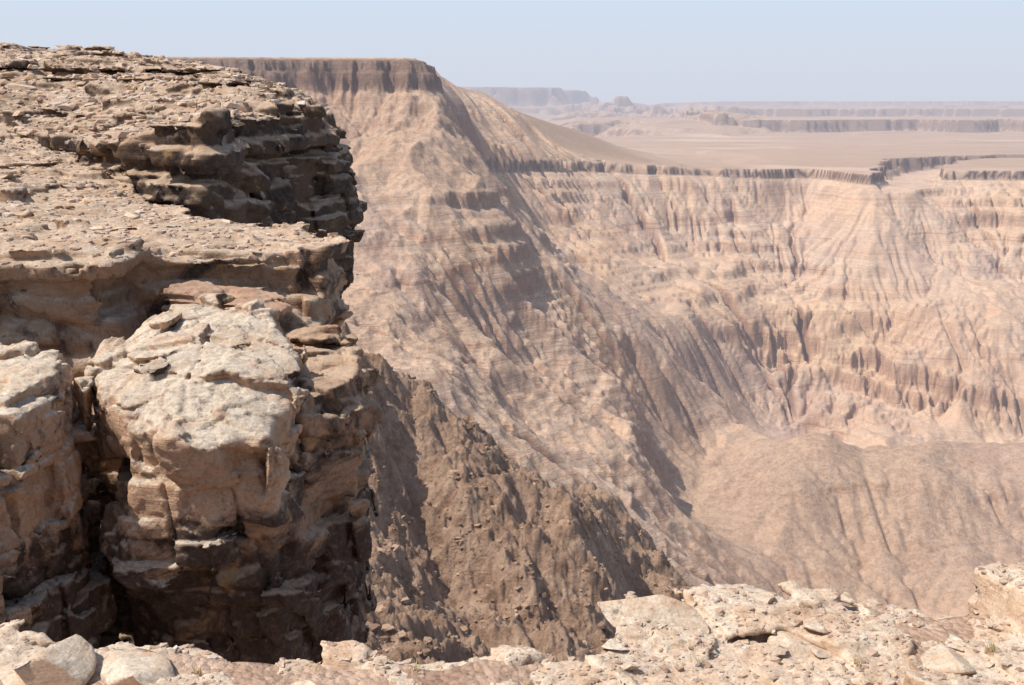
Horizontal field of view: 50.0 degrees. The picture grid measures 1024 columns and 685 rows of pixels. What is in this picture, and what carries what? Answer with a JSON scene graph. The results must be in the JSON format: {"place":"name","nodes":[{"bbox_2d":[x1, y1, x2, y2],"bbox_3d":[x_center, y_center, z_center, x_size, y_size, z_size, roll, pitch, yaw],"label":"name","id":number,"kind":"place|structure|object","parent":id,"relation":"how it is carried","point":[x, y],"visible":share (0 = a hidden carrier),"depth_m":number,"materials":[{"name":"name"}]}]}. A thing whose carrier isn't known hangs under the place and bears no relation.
{"place":"outdoors","nodes":[
{"label":"outdoors","id":0,"kind":"place"},
{"bbox_2d":[0,125,352,380],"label":"cliff","id":1,"kind":"structure","parent":0,"point":[83,312],"depth_m":9.70,"materials":[{"name":"stone"}]},
{"bbox_2d":[0,175,13,178],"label":"rock","id":2,"kind":"object","parent":1,"relation":"on","point":[7,176],"visible":0.86,"depth_m":14.31,"materials":[{"name":"stone"}]},
{"bbox_2d":[88,225,106,230],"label":"rock","id":3,"kind":"object","parent":1,"relation":"on","point":[100,227],"visible":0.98,"depth_m":10.94,"materials":[{"name":"stone"}]},
{"bbox_2d":[111,227,136,230],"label":"rock","id":4,"kind":"object","parent":1,"relation":"on","point":[128,228],"visible":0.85,"depth_m":11.06,"materials":[{"name":"grey stone"}]},
{"bbox_2d":[123,212,139,218],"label":"rock","id":5,"kind":"object","parent":1,"relation":"on","point":[128,214],"visible":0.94,"depth_m":12.57,"materials":[{"name":"stone"}]},
{"bbox_2d":[250,249,261,253],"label":"rock","id":6,"kind":"object","parent":1,"relation":"on","point":[255,251],"visible":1,"depth_m":9.78,"materials":[{"name":"stone"}]},
{"bbox_2d":[0,43,367,332],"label":"cliff","id":7,"kind":"structure","parent":0,"point":[198,166],"depth_m":18.96,"materials":[{"name":"beige stone"}]},
{"bbox_2d":[7,83,36,89],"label":"rock","id":8,"kind":"object","parent":7,"relation":"on","point":[19,86],"visible":0.98,"depth_m":22.99,"materials":[{"name":"stone"}]},
{"bbox_2d":[56,104,74,109],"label":"rock","id":9,"kind":"object","parent":7,"relation":"on","point":[65,105],"visible":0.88,"depth_m":20.23,"materials":[{"name":"grey stone"}]},
{"bbox_2d":[87,51,103,53],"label":"rock","id":10,"kind":"object","parent":7,"relation":"on","point":[95,52],"visible":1,"depth_m":26.32,"materials":[{"name":"stone"}]},
{"bbox_2d":[104,132,114,136],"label":"rock","id":11,"kind":"object","parent":7,"relation":"on","point":[109,134],"visible":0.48,"depth_m":17.46,"materials":[{"name":"stone"}]},
{"bbox_2d":[109,125,130,129],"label":"rock","id":12,"kind":"object","parent":7,"relation":"on","point":[125,127],"visible":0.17,"depth_m":18.05,"materials":[{"name":"grey stone"}]},
{"bbox_2d":[132,116,146,118],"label":"rock","id":13,"kind":"object","parent":7,"relation":"on","point":[137,117],"visible":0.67,"depth_m":18.83,"materials":[{"name":"grey stone"}]},
{"bbox_2d":[0,43,342,272],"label":"rubble","id":14,"kind":"object","parent":7,"relation":"on","point":[182,119],"visible":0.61,"depth_m":17.96,"materials":[{"name":"stone"}]},
{"bbox_2d":[232,119,244,125],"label":"rock","id":15,"kind":"object","parent":7,"relation":"on","point":[240,123],"visible":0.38,"depth_m":16.15,"materials":[{"name":"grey stone"}]},
{"bbox_2d":[262,82,272,87],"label":"rock","id":16,"kind":"object","parent":7,"relation":"on","point":[270,84],"visible":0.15,"depth_m":21.98,"materials":[{"name":"stone"}]},
{"bbox_2d":[72,308,382,664],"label":"cliff","id":17,"kind":"structure","parent":0,"point":[296,589],"depth_m":7.51,"materials":[{"name":"brown stone"}]},
{"bbox_2d":[84,293,312,590],"bbox_3d":[-2.127,0.573,7.654,1.563,1.531,2.203,-5,13,-22],"label":"boulder","id":18,"kind":"object","parent":17,"relation":"on","point":[196,408],"visible":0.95,"depth_m":6.89,"materials":[{"name":"beige stone"}]},
{"bbox_2d":[156,280,291,315],"bbox_3d":[-2.370,-0.353,9.062,1.104,0.239,0.658,0,12,0],"label":"rock slab","id":19,"kind":"object","parent":17,"relation":"on","point":[190,292],"visible":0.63,"depth_m":9.05,"materials":[{"name":"beige stone"}]},
{"bbox_2d":[0,42,1023,664],"bbox_3d":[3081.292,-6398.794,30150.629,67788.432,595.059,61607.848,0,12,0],"label":"canyon terrain","id":20,"kind":"structure","parent":0,"point":[768,346],"depth_m":960.30,"materials":[{"name":"beige stone"}]},
{"bbox_2d":[363,353,688,661],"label":"scree","id":21,"kind":"structure","parent":20,"relation":"on","point":[516,607],"depth_m":217.31,"materials":[{"name":"stone"}]},
{"bbox_2d":[0,0,1023,104],"label":"sky","id":22,"kind":"structure","parent":0,"point":[648,52],"materials":[{"name":"blue"}]},
{"bbox_2d":[86,605,1014,684],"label":"ground","id":23,"kind":"structure","parent":0,"point":[483,672],"depth_m":3.45,"materials":[{"name":"beige stone"}]},
{"bbox_2d":[12,634,96,684],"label":"rock","id":24,"kind":"object","parent":23,"relation":"on","point":[71,660],"visible":1,"depth_m":3.33,"materials":[{"name":"grey stone"}]},
{"bbox_2d":[0,340,123,648],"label":"rock outcrop","id":25,"kind":"object","parent":23,"relation":"on","point":[58,582],"visible":0.81,"depth_m":6.76,"materials":[{"name":"beige stone"}]},
{"bbox_2d":[410,659,421,673],"bbox_3d":[-0.296,1.014,3.435,0.057,0.042,0.050,-4,13,-19],"label":"grass tuft","id":26,"kind":"object","parent":23,"relation":"on","point":[415,667],"visible":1,"depth_m":3.44,"materials":[{"name":"beige plant"}]},
{"bbox_2d":[0,562,1023,684],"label":"rock ledge","id":27,"kind":"object","parent":23,"relation":"on","point":[993,597],"visible":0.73,"depth_m":3.72,"materials":[{"name":"beige stone"}]},
{"bbox_2d":[99,648,174,684],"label":"rock","id":28,"kind":"object","parent":27,"relation":"on","point":[136,666],"visible":0.88,"depth_m":3.38,"materials":[{"name":"grey stone"}]},
{"bbox_2d":[189,660,201,676],"bbox_3d":[-0.980,1.017,3.406,0.050,0.042,0.053,-5,13,-21],"label":"grass tuft","id":29,"kind":"object","parent":27,"relation":"on","point":[198,672],"visible":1,"depth_m":3.41,"materials":[{"name":"beige plant"}]},
{"bbox_2d":[290,679,316,684],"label":"rock","id":30,"kind":"object","parent":27,"relation":"on","point":[305,682],"visible":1,"depth_m":3.34,"materials":[{"name":"stone"}]},
{"bbox_2d":[0,561,1023,684],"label":"gravel","id":31,"kind":"structure","parent":27,"relation":"on","point":[381,668],"depth_m":3.68,"materials":[{"name":"beige gravel"}]},
{"bbox_2d":[372,656,387,663],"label":"stone","id":32,"kind":"object","parent":31,"relation":"on","point":[381,659],"visible":1,"depth_m":3.46,"materials":[{"name":"beige stone"}]},
{"bbox_2d":[851,677,873,684],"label":"stone","id":33,"kind":"object","parent":31,"relation":"on","point":[859,681],"visible":1,"depth_m":3.58,"materials":[{"name":"beige stone"}]},
{"bbox_2d":[948,643,963,651],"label":"stone","id":34,"kind":"object","parent":31,"relation":"on","point":[955,646],"visible":1,"depth_m":3.79,"materials":[{"name":"beige stone"}]},
{"bbox_2d":[601,639,627,650],"bbox_3d":[0.354,1.025,3.694,0.092,0.027,0.091,8,15,34],"label":"stone","id":35,"kind":"object","parent":27,"relation":"on","point":[613,644],"visible":1,"depth_m":3.68,"materials":[{"name":"beige stone"}]},
{"bbox_2d":[620,663,639,669],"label":"stone","id":36,"kind":"object","parent":27,"relation":"on","point":[627,666],"visible":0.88,"depth_m":3.55,"materials":[{"name":"beige stone"}]},
{"bbox_2d":[754,592,774,603],"bbox_3d":[0.925,0.941,4.043,0.084,0.025,0.070,-11,17,-42],"label":"stone","id":37,"kind":"object","parent":27,"relation":"on","point":[766,597],"visible":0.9,"depth_m":4.03,"materials":[{"name":"beige stone"}]},
{"bbox_2d":[767,631,814,658],"bbox_3d":[0.975,1.051,3.804,0.192,0.048,0.174,-2,22,-35],"label":"rock","id":38,"kind":"object","parent":27,"relation":"on","point":[796,646],"visible":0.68,"depth_m":3.79,"materials":[{"name":"stone"}]},
{"bbox_2d":[803,617,828,633],"bbox_3d":[1.058,0.994,3.853,0.080,0.038,0.123,-2,12,-7],"label":"stone","id":39,"kind":"object","parent":27,"relation":"on","point":[814,624],"visible":1,"depth_m":3.82,"materials":[{"name":"beige stone"}]},
{"bbox_2d":[850,656,861,666],"bbox_3d":[1.148,1.064,3.658,0.054,0.030,0.033,4,13,20],"label":"grass tuft","id":40,"kind":"object","parent":27,"relation":"on","point":[857,663],"visible":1,"depth_m":3.66,"materials":[{"name":"beige plant"}]},
{"bbox_2d":[888,670,896,677],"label":"stone","id":41,"kind":"object","parent":27,"relation":"on","point":[893,673],"visible":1,"depth_m":3.58,"materials":[{"name":"beige stone"}]},
{"bbox_2d":[978,661,994,667],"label":"stone","id":42,"kind":"object","parent":27,"relation":"on","point":[987,664],"visible":1,"depth_m":3.67,"materials":[{"name":"beige stone"}]},
{"bbox_2d":[984,638,997,651],"bbox_3d":[1.617,1.018,3.697,0.045,0.039,0.057,0,12,0],"label":"grass tuft","id":43,"kind":"object","parent":27,"relation":"on","point":[991,648],"visible":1,"depth_m":3.70,"materials":[{"name":"beige plant"}]},
{"bbox_2d":[999,578,1007,583],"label":"stone","id":44,"kind":"object","parent":27,"relation":"on","point":[1002,581],"visible":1,"depth_m":3.98,"materials":[{"name":"beige stone"}]},
{"bbox_2d":[597,595,709,633],"bbox_3d":[0.495,0.988,3.890,0.405,0.058,0.205,10,57,12],"label":"rock","id":45,"kind":"object","parent":23,"relation":"on","point":[662,609],"visible":0.62,"depth_m":3.89,"materials":[{"name":"stone"}]},
{"bbox_2d":[810,646,831,657],"bbox_3d":[1.061,1.061,3.757,0.088,0.025,0.084,0,18,-44],"label":"stone","id":46,"kind":"object","parent":23,"relation":"on","point":[818,652],"visible":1,"depth_m":3.74,"materials":[{"name":"beige stone"}]},
{"bbox_2d":[830,678,848,684],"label":"stone","id":47,"kind":"object","parent":23,"relation":"on","point":[840,681],"visible":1,"depth_m":3.58,"materials":[{"name":"beige stone"}]},
{"bbox_2d":[887,619,895,625],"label":"stone","id":48,"kind":"object","parent":23,"relation":"on","point":[892,622],"visible":0.41,"depth_m":4.01,"materials":[{"name":"beige stone"}]},
{"bbox_2d":[921,642,975,674],"bbox_3d":[1.456,1.073,3.699,0.180,0.063,0.237,-10,6,-18],"label":"rock","id":49,"kind":"object","parent":23,"relation":"on","point":[941,657],"visible":0.93,"depth_m":3.65,"materials":[{"name":"stone"}]},
{"bbox_2d":[945,633,961,644],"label":"stone","id":50,"kind":"object","parent":23,"relation":"on","point":[951,637],"visible":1,"depth_m":3.85,"materials":[{"name":"beige stone"}]}
]}

